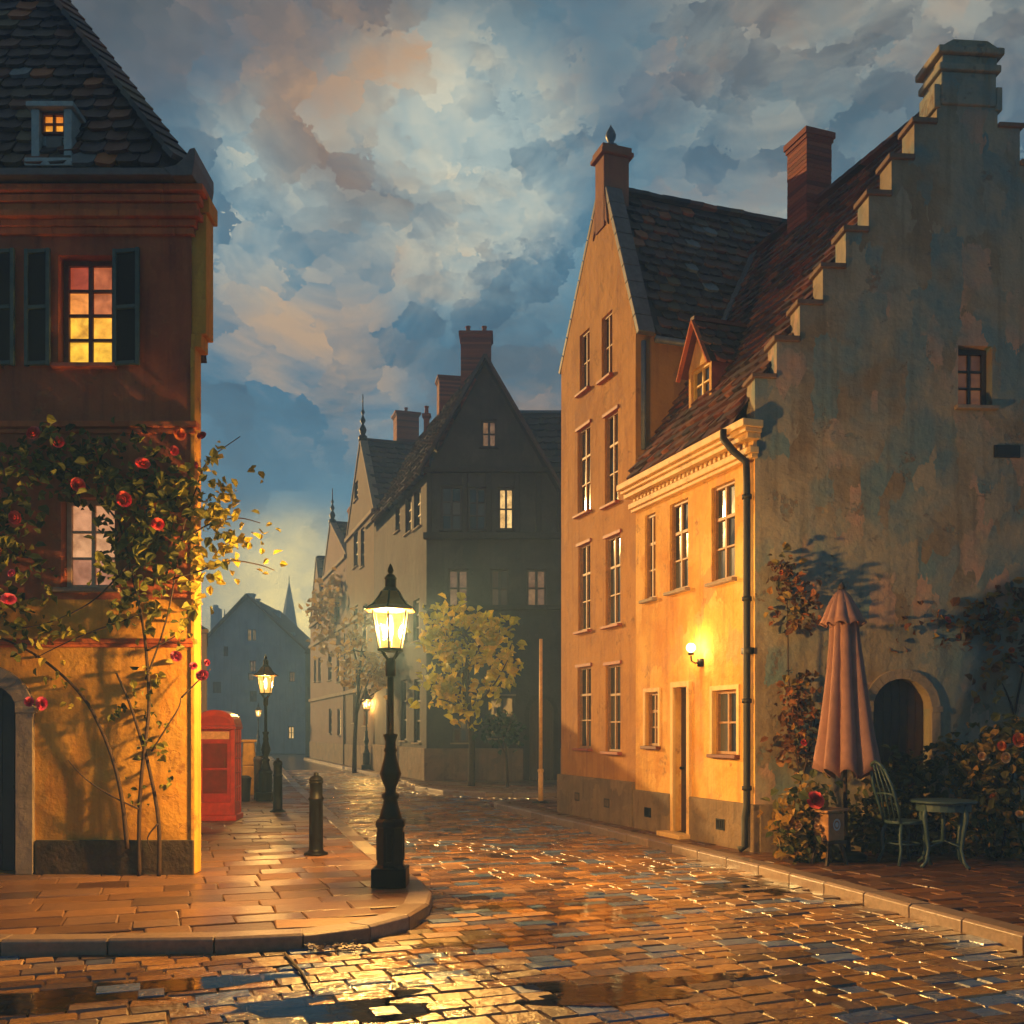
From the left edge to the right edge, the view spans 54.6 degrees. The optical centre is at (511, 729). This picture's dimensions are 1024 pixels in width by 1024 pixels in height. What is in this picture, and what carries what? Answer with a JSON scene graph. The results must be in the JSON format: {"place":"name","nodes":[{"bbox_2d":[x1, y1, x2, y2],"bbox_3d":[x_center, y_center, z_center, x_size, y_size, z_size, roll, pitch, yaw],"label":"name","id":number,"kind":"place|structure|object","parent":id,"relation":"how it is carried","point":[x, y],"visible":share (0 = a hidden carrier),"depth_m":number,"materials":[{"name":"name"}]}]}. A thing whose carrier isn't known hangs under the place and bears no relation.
{"place":"outdoors","nodes":[
{"label":"outdoors","id":0,"kind":"place"},
{"bbox_2d":[0,757,431,934],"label":"pavement","id":1,"kind":"structure","parent":0,"point":[260,870],"depth_m":10.34,"materials":[{"name":"brown stone"}]},
{"bbox_2d":[0,0,217,876],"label":"corner house","id":2,"kind":"structure","parent":1,"relation":"on","point":[108,216],"depth_m":11.50,"materials":[{"name":"slate tile"},{"name":"painted plaster"},{"name":"grey paint"}]},
{"bbox_2d":[0,687,14,869],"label":"door","id":3,"kind":"structure","parent":2,"relation":"in","point":[7,706],"depth_m":11.75,"materials":[{"name":"wood"}]},
{"bbox_2d":[50,261,116,368],"bbox_3d":[-4.949,-4.840,11.554,0.744,1.319,0.288,0,0,0],"label":"window","id":4,"kind":"structure","parent":2,"relation":"in","point":[87,284],"depth_m":11.69,"materials":[{"name":"yellow glass"}]},
{"bbox_2d":[52,501,119,591],"bbox_3d":[-4.916,-2.142,11.554,0.744,1.097,0.288,0,0,0],"label":"window","id":5,"kind":"structure","parent":2,"relation":"in","point":[81,550],"depth_m":11.68,"materials":[{"name":"glass"}]},
{"bbox_2d":[0,414,287,875],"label":"climbing rose","id":6,"kind":"object","parent":2,"relation":"attached to","point":[127,494],"visible":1,"depth_m":11.26,"materials":[{"name":"green plant"}]},
{"bbox_2d":[201,625,208,712],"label":"pink house","id":7,"kind":"structure","parent":1,"relation":"on","point":[204,637],"depth_m":29.46,"materials":[{"name":"beige paint"}]},
{"bbox_2d":[201,710,242,820],"bbox_3d":[-5.489,0.650,18.552,0.780,2.040,0.792,0,0,-6],"label":"telephone kiosk","id":8,"kind":"object","parent":1,"relation":"on","point":[220,765],"visible":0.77,"depth_m":18.22,"materials":[{"name":"red paint"}]},
{"bbox_2d":[201,730,229,801],"bbox_3d":[-5.456,0.667,18.227,0.557,1.315,0.099,0,0,0],"label":"door","id":9,"kind":"structure","parent":8,"relation":"in","point":[215,753],"depth_m":18.22,"materials":[{"name":"red paint"}]},
{"bbox_2d":[253,757,261,799],"bbox_3d":[-6.109,1.155,23.857,0.220,1.030,0.220,0,0,0],"label":"bollard","id":10,"kind":"object","parent":1,"relation":"on","point":[257,761],"visible":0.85,"depth_m":23.77,"materials":[{"name":"black metal"}]},
{"bbox_2d":[253,654,278,800],"bbox_3d":[-5.803,-0.057,23.380,0.534,3.450,0.611,0,0,0],"label":"street lamp","id":11,"kind":"object","parent":1,"relation":"on","point":[265,793],"visible":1,"depth_m":23.30,"materials":[{"name":"black metal"}]},
{"bbox_2d":[270,758,285,812],"bbox_3d":[-4.758,1.118,20.155,0.320,1.104,0.315,0,0,0],"label":"bollard","id":12,"kind":"object","parent":1,"relation":"on","point":[277,787],"visible":1,"depth_m":20.08,"materials":[{"name":"black metal"}]},
{"bbox_2d":[304,772,327,855],"bbox_3d":[-2.624,1.118,13.284,0.320,1.104,0.315,0,0,0],"label":"bollard","id":13,"kind":"object","parent":1,"relation":"on","point":[315,798],"visible":1,"depth_m":13.21,"materials":[{"name":"black metal"}]},
{"bbox_2d":[364,563,416,887],"bbox_3d":[-1.302,-0.057,10.627,0.534,3.450,0.611,0,0,0],"label":"street lamp","id":14,"kind":"object","parent":1,"relation":"on","point":[390,869],"visible":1,"depth_m":10.54,"materials":[{"name":"black metal"}]},
{"bbox_2d":[210,605,221,630],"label":"distant tower","id":15,"kind":"structure","parent":0,"point":[215,617],"depth_m":95.00,"materials":[{"name":"grey stone"}]},
{"bbox_2d":[241,775,251,801],"bbox_3d":[-6.258,1.365,23.148,0.370,0.610,0.370,0,0,0],"label":"rubbish bin","id":16,"kind":"object","parent":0,"point":[245,787],"visible":0.66,"depth_m":23.02,"materials":[{"name":"black plastic"}]},
{"bbox_2d":[241,740,262,794],"bbox_3d":[-6.689,0.960,25.572,0.550,1.420,0.450,0,0,-11],"label":"grit bin","id":17,"kind":"object","parent":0,"point":[248,755],"visible":0.67,"depth_m":25.43,"materials":[{"name":"yellow paint"}]},
{"bbox_2d":[283,582,296,625],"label":"church steeple","id":18,"kind":"object","parent":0,"point":[289,611],"visible":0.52,"depth_m":119.59,"materials":[{"name":"grey stone"}]},
{"bbox_2d":[334,606,389,772],"bbox_3d":[-5.552,-1.666,38.357,2.772,6.674,2.426,0,0,0],"label":"street tree","id":19,"kind":"object","parent":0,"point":[379,683],"visible":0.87,"depth_m":38.23,"materials":[{"name":"green plant"}]},
{"bbox_2d":[313,758,556,796],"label":"pavement","id":20,"kind":"structure","parent":0,"point":[514,786],"depth_m":29.80,"materials":[{"name":"stone"}]},
{"bbox_2d":[308,555,324,759],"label":"row house","id":21,"kind":"structure","parent":20,"relation":"on","point":[315,700],"depth_m":58.50,"materials":[{"name":"paint"}]},
{"bbox_2d":[321,488,349,764],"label":"row house","id":22,"kind":"structure","parent":20,"relation":"on","point":[333,691],"depth_m":51.81,"materials":[{"name":"paint"}]},
{"bbox_2d":[299,567,344,764],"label":"tree","id":23,"kind":"object","parent":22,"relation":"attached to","point":[323,648],"visible":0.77,"depth_m":50.75,"materials":[{"name":"plant"}]},
{"bbox_2d":[326,652,331,681],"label":"window","id":24,"kind":"structure","parent":22,"relation":"in","point":[331,652],"depth_m":53.78,"materials":[{"name":"glass"}]},
{"bbox_2d":[335,653,339,682],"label":"window","id":25,"kind":"structure","parent":22,"relation":"in","point":[338,681],"depth_m":51.09,"materials":[{"name":"paint"}]},
{"bbox_2d":[336,709,340,736],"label":"window","id":26,"kind":"structure","parent":22,"relation":"in","point":[339,709],"depth_m":50.79,"materials":[{"name":"paint"}]},
{"bbox_2d":[360,688,371,769],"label":"street lamp","id":27,"kind":"object","parent":20,"relation":"on","point":[366,765],"visible":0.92,"depth_m":41.66,"materials":[{"name":"black metal"}]},
{"bbox_2d":[344,394,433,769],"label":"row house","id":28,"kind":"structure","parent":20,"relation":"on","point":[379,462],"depth_m":44.33,"materials":[{"name":"paint"}]},
{"bbox_2d":[351,531,357,569],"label":"window","id":29,"kind":"structure","parent":28,"relation":"in","point":[356,565],"depth_m":46.02,"materials":[{"name":"glass"}]},
{"bbox_2d":[352,483,357,503],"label":"window","id":30,"kind":"structure","parent":28,"relation":"in","point":[356,498],"depth_m":45.97,"materials":[{"name":"glass"}]},
{"bbox_2d":[359,529,363,569],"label":"window","id":31,"kind":"structure","parent":28,"relation":"in","point":[362,566],"depth_m":44.38,"materials":[{"name":"glass"}]},
{"bbox_2d":[361,685,367,726],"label":"window","id":32,"kind":"structure","parent":28,"relation":"in","point":[367,685],"depth_m":43.58,"materials":[{"name":"glass"}]},
{"bbox_2d":[365,605,366,640],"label":"window","id":33,"kind":"structure","parent":28,"relation":"in","point":[366,605],"depth_m":43.83,"materials":[{"name":"glass"}]},
{"bbox_2d":[365,326,560,780],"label":"dark gabled house","id":34,"kind":"structure","parent":20,"relation":"on","point":[473,514],"depth_m":32.70,"materials":[{"name":"paint"}]},
{"bbox_2d":[393,504,399,534],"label":"window","id":35,"kind":"structure","parent":34,"relation":"in","point":[398,529],"depth_m":37.30,"materials":[{"name":"paint"}]},
{"bbox_2d":[398,680,406,741],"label":"window","id":36,"kind":"structure","parent":34,"relation":"in","point":[405,682],"depth_m":36.33,"materials":[{"name":"glass"}]},
{"bbox_2d":[403,496,411,536],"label":"window","id":37,"kind":"structure","parent":34,"relation":"in","point":[410,499],"depth_m":35.55,"materials":[{"name":"glass"}]},
{"bbox_2d":[410,600,419,643],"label":"window","id":38,"kind":"structure","parent":34,"relation":"in","point":[417,602],"depth_m":34.38,"materials":[{"name":"glass"}]},
{"bbox_2d":[411,679,420,743],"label":"window","id":39,"kind":"structure","parent":34,"relation":"in","point":[418,693],"depth_m":34.32,"materials":[{"name":"paint"}]},
{"bbox_2d":[411,489,420,532],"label":"window","id":40,"kind":"structure","parent":34,"relation":"in","point":[418,495],"depth_m":34.27,"materials":[{"name":"glass"}]},
{"bbox_2d":[439,486,461,531],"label":"window","id":41,"kind":"structure","parent":34,"relation":"in","point":[451,496],"depth_m":32.83,"materials":[{"name":"glass"}]},
{"bbox_2d":[448,570,467,604],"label":"window","id":42,"kind":"structure","parent":34,"relation":"in","point":[457,579],"depth_m":32.84,"materials":[{"name":"glass"}]},
{"bbox_2d":[450,716,468,743],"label":"window","id":43,"kind":"structure","parent":34,"relation":"in","point":[460,734],"depth_m":32.80,"materials":[{"name":"glass"}]},
{"bbox_2d":[467,488,485,531],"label":"window","id":44,"kind":"structure","parent":34,"relation":"in","point":[476,496],"depth_m":32.83,"materials":[{"name":"glass"}]},
{"bbox_2d":[479,421,498,448],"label":"window","id":45,"kind":"structure","parent":34,"relation":"in","point":[488,428],"depth_m":32.80,"materials":[{"name":"glass"}]},
{"bbox_2d":[491,570,508,604],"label":"window","id":46,"kind":"structure","parent":34,"relation":"in","point":[499,578],"depth_m":32.83,"materials":[{"name":"glass"}]},
{"bbox_2d":[487,694,515,739],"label":"window","id":47,"kind":"structure","parent":34,"relation":"in","point":[507,702],"depth_m":32.83,"materials":[{"name":"glass"}]},
{"bbox_2d":[496,488,514,531],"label":"window","id":48,"kind":"structure","parent":34,"relation":"in","point":[505,496],"depth_m":32.82,"materials":[{"name":"glass"}]},
{"bbox_2d":[527,570,545,604],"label":"window","id":49,"kind":"structure","parent":34,"relation":"in","point":[536,579],"depth_m":32.83,"materials":[{"name":"glass"}]},
{"bbox_2d":[530,699,553,779],"bbox_3d":[0.981,0.304,32.814,0.790,2.711,0.088,0,0,0],"label":"door","id":50,"kind":"structure","parent":34,"relation":"in","point":[548,712],"depth_m":32.81,"materials":[{"name":"paint"}]},
{"bbox_2d":[400,592,526,785],"bbox_3d":[-1.383,-1.197,29.475,3.695,5.740,2.353,0,0,0],"label":"street tree","id":51,"kind":"object","parent":20,"relation":"on","point":[444,690],"visible":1,"depth_m":29.42,"materials":[{"name":"green plant"}]},
{"bbox_2d":[470,707,528,786],"bbox_3d":[-0.276,0.486,29.236,1.484,2.370,1.742,0,0,21],"label":"ornamental tree","id":52,"kind":"object","parent":20,"relation":"on","point":[513,734],"visible":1,"depth_m":29.19,"materials":[{"name":"green plant"}]},
{"bbox_2d":[520,410,560,473],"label":"slate roof house","id":53,"kind":"structure","parent":20,"relation":"on","point":[544,426],"depth_m":37.36,"materials":[{"name":"stone"}]},
{"bbox_2d":[0,754,1023,1023],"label":"road","id":54,"kind":"structure","parent":0,"point":[294,762],"depth_m":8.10,"materials":[{"name":"stone"}]},
{"bbox_2d":[0,756,431,956],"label":"kerb","id":55,"kind":"structure","parent":54,"relation":"on","point":[412,911],"depth_m":8.03,"materials":[{"name":"stone"}]},
{"bbox_2d":[207,593,309,753],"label":"end house","id":56,"kind":"structure","parent":54,"relation":"on","point":[247,632],"depth_m":73.00,"materials":[{"name":"paint"}]},
{"bbox_2d":[213,682,220,692],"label":"window","id":57,"kind":"structure","parent":56,"relation":"in","point":[216,685],"depth_m":73.16,"materials":[{"name":"glass"}]},
{"bbox_2d":[224,646,227,655],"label":"window","id":58,"kind":"structure","parent":56,"relation":"in","point":[225,647],"depth_m":73.13,"materials":[{"name":"glass"}]},
{"bbox_2d":[248,630,250,640],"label":"window","id":59,"kind":"structure","parent":56,"relation":"in","point":[249,631],"depth_m":73.13,"materials":[{"name":"glass"}]},
{"bbox_2d":[249,673,253,679],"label":"window","id":60,"kind":"structure","parent":56,"relation":"in","point":[251,677],"depth_m":73.13,"materials":[{"name":"glass"}]},
{"bbox_2d":[250,661,255,671],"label":"window","id":61,"kind":"structure","parent":56,"relation":"in","point":[252,663],"depth_m":73.13,"materials":[{"name":"glass"}]},
{"bbox_2d":[250,691,256,701],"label":"window","id":62,"kind":"structure","parent":56,"relation":"in","point":[253,694],"depth_m":73.13,"materials":[{"name":"glass"}]},
{"bbox_2d":[253,630,255,640],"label":"window","id":63,"kind":"structure","parent":56,"relation":"in","point":[254,631],"depth_m":73.13,"materials":[{"name":"glass"}]},
{"bbox_2d":[288,726,293,738],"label":"window","id":64,"kind":"structure","parent":56,"relation":"in","point":[290,728],"depth_m":73.16,"materials":[{"name":"glass"}]},
{"bbox_2d":[290,672,294,681],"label":"window","id":65,"kind":"structure","parent":56,"relation":"in","point":[292,674],"depth_m":73.13,"materials":[{"name":"glass"}]},
{"bbox_2d":[255,703,262,754],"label":"street lamp","id":66,"kind":"object","parent":54,"relation":"on","point":[258,744],"visible":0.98,"depth_m":64.86,"materials":[{"name":"black metal"}]},
{"bbox_2d":[273,952,313,993],"bbox_3d":[-1.619,1.764,7.223,0.177,0.026,1.246,0,0,-23],"label":"twig","id":67,"kind":"object","parent":54,"relation":"on","point":[293,964],"visible":1,"depth_m":7.37,"materials":[{"name":"brown wood"}]},
{"bbox_2d":[304,644,309,755],"bbox_3d":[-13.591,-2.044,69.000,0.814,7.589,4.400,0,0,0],"label":"narrow house","id":68,"kind":"structure","parent":54,"relation":"on","point":[307,695],"depth_m":67.00,"materials":[{"name":"paint"}]},
{"bbox_2d":[307,687,309,697],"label":"window","id":69,"kind":"structure","parent":68,"relation":"in","point":[308,688],"depth_m":66.96,"materials":[{"name":"glass"}]},
{"bbox_2d":[304,938,371,951],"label":"fallen leaves","id":70,"kind":"object","parent":54,"relation":"on","point":[365,947],"visible":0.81,"depth_m":7.99,"materials":[{"name":"brown plant"}]},
{"bbox_2d":[360,806,430,824],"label":"puddle","id":71,"kind":"object","parent":54,"relation":"on","point":[406,813],"visible":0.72,"depth_m":20.88,"materials":[{"name":"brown liquid"}]},
{"bbox_2d":[304,757,556,796],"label":"kerb","id":72,"kind":"structure","parent":54,"relation":"on","point":[413,785],"depth_m":27.43,"materials":[{"name":"stone"}]},
{"bbox_2d":[494,799,1023,951],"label":"kerb","id":73,"kind":"structure","parent":54,"relation":"on","point":[1007,934],"depth_m":10.97,"materials":[{"name":"stone"}]},
{"bbox_2d":[71,0,1023,637],"label":"sky","id":74,"kind":"structure","parent":0,"point":[391,179],"materials":[{"name":"blue"}]},
{"bbox_2d":[505,800,1023,926],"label":"pavement","id":75,"kind":"structure","parent":0,"point":[984,886],"depth_m":11.43,"materials":[{"name":"stone"}]},
{"bbox_2d":[532,639,548,802],"bbox_3d":[0.657,-0.205,22.699,0.400,3.750,0.390,0,0,0],"label":"pole","id":76,"kind":"object","parent":75,"relation":"on","point":[540,784],"visible":1,"depth_m":22.66,"materials":[{"name":"metal"}]},
{"bbox_2d":[557,125,786,826],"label":"gabled house","id":77,"kind":"structure","parent":75,"relation":"on","point":[657,272],"depth_m":18.27,"materials":[{"name":"paint"}]},
{"bbox_2d":[572,419,591,518],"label":"window","id":78,"kind":"structure","parent":77,"relation":"in","point":[584,429],"depth_m":19.27,"materials":[{"name":"beige paint"}]},
{"bbox_2d":[572,662,591,750],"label":"window","id":79,"kind":"structure","parent":77,"relation":"in","point":[585,669],"depth_m":19.21,"materials":[{"name":"grey glass"}]},
{"bbox_2d":[574,330,590,398],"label":"window","id":80,"kind":"structure","parent":77,"relation":"in","point":[586,386],"depth_m":19.22,"materials":[{"name":"beige paint"}]},
{"bbox_2d":[573,538,591,634],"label":"window","id":81,"kind":"structure","parent":77,"relation":"in","point":[584,546],"depth_m":19.27,"materials":[{"name":"beige paint"}]},
{"bbox_2d":[596,312,613,385],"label":"window","id":82,"kind":"structure","parent":77,"relation":"in","point":[608,373],"depth_m":18.27,"materials":[{"name":"beige paint"}]},
{"bbox_2d":[599,404,618,509],"bbox_3d":[1.801,-4.916,17.956,0.188,1.751,0.676,0,0,-19],"label":"window","id":83,"kind":"structure","parent":77,"relation":"in","point":[611,415],"depth_m":18.03,"materials":[{"name":"glass"}]},
{"bbox_2d":[600,529,621,629],"bbox_3d":[1.823,-2.701,17.894,0.188,1.720,0.747,0,0,-19],"label":"window","id":84,"kind":"structure","parent":77,"relation":"in","point":[613,538],"depth_m":18.03,"materials":[{"name":"beige paint"}]},
{"bbox_2d":[600,660,621,754],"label":"window","id":85,"kind":"structure","parent":77,"relation":"in","point":[613,666],"depth_m":18.03,"materials":[{"name":"grey glass"}]},
{"bbox_2d":[760,542,823,789],"bbox_3d":[3.851,-0.427,13.382,0.953,4.231,0.708,0,0,0],"label":"climbing plant","id":86,"kind":"object","parent":75,"relation":"on","point":[791,743],"visible":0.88,"depth_m":13.36,"materials":[{"name":"green plant"}]},
{"bbox_2d":[757,769,845,863],"bbox_3d":[3.667,1.195,12.620,1.061,1.392,1.024,0,0,0],"label":"rose bush","id":87,"kind":"object","parent":75,"relation":"on","point":[800,836],"visible":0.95,"depth_m":12.46,"materials":[{"name":"green plant"}]},
{"bbox_2d":[616,39,1023,852],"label":"yellow house","id":88,"kind":"structure","parent":75,"relation":"on","point":[846,409],"depth_m":13.84,"materials":[{"name":"paint"}]},
{"bbox_2d":[639,513,656,603],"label":"window","id":89,"kind":"structure","parent":88,"relation":"in","point":[651,520],"depth_m":16.63,"materials":[{"name":"beige paint"}]},
{"bbox_2d":[640,692,660,749],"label":"window","id":90,"kind":"structure","parent":88,"relation":"in","point":[653,697],"depth_m":16.57,"materials":[{"name":"beige paint"}]},
{"bbox_2d":[663,499,689,595],"bbox_3d":[2.627,-2.871,15.610,0.188,1.447,0.711,0,0,-19],"label":"window","id":91,"kind":"structure","parent":88,"relation":"in","point":[679,510],"depth_m":15.73,"materials":[{"name":"beige paint"}]},
{"bbox_2d":[679,688,685,831],"bbox_3d":[2.742,0.469,15.540,0.120,2.261,0.418,0,0,-19],"label":"door","id":92,"kind":"structure","parent":88,"relation":"in","point":[683,690],"depth_m":15.64,"materials":[{"name":"paint"}]},
{"bbox_2d":[686,643,703,666],"bbox_3d":[2.754,-1.127,14.900,0.299,0.350,0.142,0,0,-23],"label":"wall lamp","id":93,"kind":"object","parent":88,"relation":"attached to","point":[690,647],"visible":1,"depth_m":14.86,"materials":[{"name":"white glass"}]},
{"bbox_2d":[704,480,736,587],"bbox_3d":[3.060,-2.840,14.378,0.188,1.454,0.756,0,0,-19],"label":"window","id":94,"kind":"structure","parent":88,"relation":"in","point":[724,495],"depth_m":14.44,"materials":[{"name":"beige paint"}]},
{"bbox_2d":[706,690,739,758],"bbox_3d":[3.083,-0.080,14.315,0.188,0.976,0.769,0,0,-19],"label":"window","id":95,"kind":"structure","parent":88,"relation":"in","point":[725,700],"depth_m":14.42,"materials":[{"name":"beige paint"}]},
{"bbox_2d":[873,680,922,846],"bbox_3d":[5.378,0.471,13.959,0.807,2.378,0.048,0,0,-5],"label":"door","id":96,"kind":"structure","parent":88,"relation":"in","point":[898,706],"depth_m":13.94,"materials":[{"name":"paint"}]},
{"bbox_2d":[890,577,1023,844],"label":"climbing plant","id":97,"kind":"object","parent":88,"relation":"attached to","point":[988,631],"visible":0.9,"depth_m":13.79,"materials":[{"name":"green plant"}]},
{"bbox_2d":[954,350,999,410],"bbox_3d":[6.461,-4.910,13.905,0.615,0.897,0.288,0,0,-5],"label":"window","id":98,"kind":"structure","parent":88,"relation":"in","point":[971,363],"depth_m":14.01,"materials":[{"name":"glass"}]},
{"bbox_2d":[810,807,848,865],"bbox_3d":[3.954,1.323,12.352,0.368,0.705,0.300,0,0,-26],"label":"wooden stool box","id":99,"kind":"object","parent":75,"relation":"on","point":[830,821],"visible":0.93,"depth_m":12.26,"materials":[{"name":"brown wood"}]},
{"bbox_2d":[812,582,880,862],"bbox_3d":[4.301,-0.112,12.752,0.836,3.564,0.690,0,0,0],"label":"parasol","id":100,"kind":"object","parent":75,"relation":"on","point":[846,739],"visible":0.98,"depth_m":12.59,"materials":[{"name":"pink fabric"}]},
{"bbox_2d":[830,743,968,857],"bbox_3d":[5.251,1.037,13.340,1.922,1.730,0.940,0,0,0],"label":"shrub","id":101,"kind":"object","parent":75,"relation":"on","point":[909,772],"visible":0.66,"depth_m":13.22,"materials":[{"name":"green plant"}]},
{"bbox_2d":[870,760,932,866],"bbox_3d":[4.826,1.026,12.413,0.685,1.306,0.476,0,0,-14],"label":"bistro chair","id":102,"kind":"object","parent":75,"relation":"on","point":[900,821],"visible":0.91,"depth_m":12.35,"materials":[{"name":"green paint"}]},
{"bbox_2d":[909,798,977,869],"bbox_3d":[5.293,1.266,12.177,0.770,0.823,0.770,0,0,0],"label":"bistro table","id":103,"kind":"object","parent":75,"relation":"on","point":[943,806],"visible":0.99,"depth_m":12.02,"materials":[{"name":"green paint"}]},
{"bbox_2d":[929,696,1023,860],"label":"rose bush","id":104,"kind":"object","parent":75,"relation":"on","point":[968,767],"visible":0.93,"depth_m":12.86,"materials":[{"name":"green plant"}]}
]}

